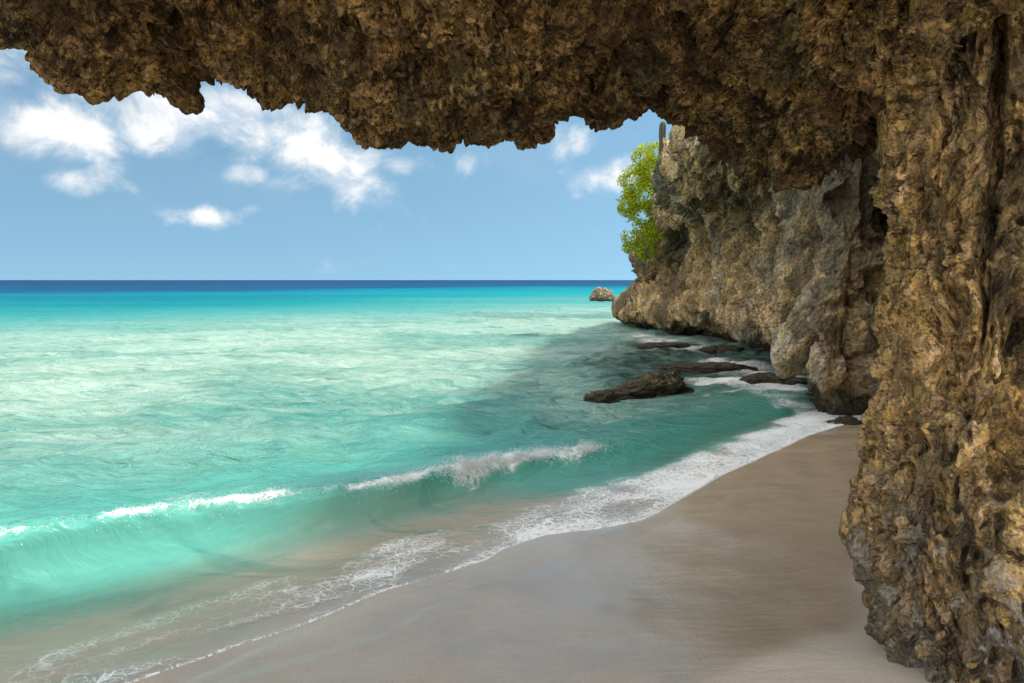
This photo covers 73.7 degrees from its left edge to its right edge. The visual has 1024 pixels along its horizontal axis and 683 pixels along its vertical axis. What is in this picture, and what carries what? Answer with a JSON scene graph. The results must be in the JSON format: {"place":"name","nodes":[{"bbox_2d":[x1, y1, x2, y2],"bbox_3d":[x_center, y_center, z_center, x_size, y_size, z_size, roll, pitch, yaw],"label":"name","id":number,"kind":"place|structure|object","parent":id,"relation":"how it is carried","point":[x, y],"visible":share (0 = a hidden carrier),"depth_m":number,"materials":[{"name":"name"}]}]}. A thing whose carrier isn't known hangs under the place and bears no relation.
{"place":"outdoors","nodes":[
{"label":"outdoors","id":0,"kind":"place"},
{"bbox_2d":[0,48,671,279],"label":"sky","id":1,"kind":"structure","parent":0,"point":[136,187],"materials":[{"name":"blue"}]},
{"bbox_2d":[0,280,861,682],"bbox_3d":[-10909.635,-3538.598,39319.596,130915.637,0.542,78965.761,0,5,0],"label":"sea","id":2,"kind":"structure","parent":0,"point":[118,394],"depth_m":8.71,"materials":[{"name":"liquid"}]},
{"bbox_2d":[21,417,840,544],"bbox_3d":[0.159,1.163,6.923,10.680,0.480,1.540,-3,6,-27],"label":"sea foam","id":3,"kind":"object","parent":2,"relation":"on","point":[486,459],"visible":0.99,"depth_m":6.75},
{"bbox_2d":[583,389,620,403],"bbox_3d":[1.442,0.968,11.163,0.660,0.391,0.445,-2,5,-21],"label":"wave washed rock","id":4,"kind":"object","parent":2,"relation":"in","point":[607,396],"visible":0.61,"depth_m":11.01,"materials":[{"name":"stone"}]},
{"bbox_2d":[589,287,616,301],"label":"boulder","id":5,"kind":"object","parent":2,"relation":"in","point":[601,294],"visible":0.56,"depth_m":64.58,"materials":[{"name":"stone"}]},
{"bbox_2d":[598,371,693,399],"bbox_3d":[2.149,0.951,11.822,2.176,0.870,0.921,-1,5,-7],"label":"jagged rock","id":6,"kind":"object","parent":2,"relation":"in","point":[657,384],"visible":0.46,"depth_m":11.59,"materials":[{"name":"stone"}]},
{"bbox_2d":[630,342,701,349],"bbox_3d":[4.734,0.190,20.744,2.911,0.353,1.421,0,5,0],"label":"reef rock","id":7,"kind":"object","parent":2,"relation":"in","point":[649,345],"visible":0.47,"depth_m":20.42,"materials":[{"name":"stone"}]},
{"bbox_2d":[651,361,759,373],"bbox_3d":[4.290,0.695,15.232,2.905,0.479,1.138,0,5,0],"label":"reef rock","id":8,"kind":"object","parent":2,"relation":"in","point":[707,367],"visible":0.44,"depth_m":14.99,"materials":[{"name":"stone"}]},
{"bbox_2d":[699,344,744,353],"bbox_3d":[5.857,0.338,19.063,1.377,0.502,1.007,0,5,0],"label":"reef rock","id":9,"kind":"object","parent":2,"relation":"in","point":[714,349],"visible":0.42,"depth_m":18.80,"materials":[{"name":"stone"}]},
{"bbox_2d":[739,372,807,384],"bbox_3d":[5.167,0.834,13.625,1.924,0.392,1.227,0,5,0],"label":"reef rock","id":10,"kind":"object","parent":2,"relation":"in","point":[762,377],"visible":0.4,"depth_m":13.33,"materials":[{"name":"stone"}]},
{"bbox_2d":[57,418,930,682],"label":"beach","id":11,"kind":"structure","parent":0,"point":[743,574],"depth_m":3.95,"materials":[{"name":"beige sand"}]},
{"bbox_2d":[825,415,861,424],"bbox_3d":[4.713,1.205,9.515,0.719,0.314,0.625,-2,5,-19],"label":"reef rock","id":12,"kind":"object","parent":11,"relation":"on","point":[848,420],"visible":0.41,"depth_m":9.48,"materials":[{"name":"stone"}]},
{"bbox_2d":[838,13,1023,682],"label":"rock pillar","id":13,"kind":"object","parent":11,"relation":"on","point":[931,529],"visible":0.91,"depth_m":3.09,"materials":[{"name":"stone"}]},
{"bbox_2d":[0,0,1023,193],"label":"rock overhang","id":14,"kind":"object","parent":13,"relation":"on","point":[782,95],"visible":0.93,"depth_m":3.35,"materials":[{"name":"stone"}]},
{"bbox_2d":[611,125,888,415],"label":"sea cliff","id":15,"kind":"structure","parent":0,"point":[790,280],"depth_m":14.88,"materials":[{"name":"stone"}]},
{"bbox_2d":[616,141,668,269],"bbox_3d":[5.221,-4.826,24.562,2.975,4.634,1.466,0,5,0],"label":"shrub","id":16,"kind":"object","parent":15,"relation":"on","point":[633,195],"visible":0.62,"depth_m":24.38,"materials":[{"name":"green plant"}]},
{"bbox_2d":[659,121,665,154],"bbox_3d":[4.003,-5.423,18.187,0.180,0.865,0.180,-2,6,-22],"label":"cactus","id":17,"kind":"object","parent":15,"relation":"on","point":[662,129],"visible":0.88,"depth_m":18.12,"materials":[{"name":"green plant"}]}
]}

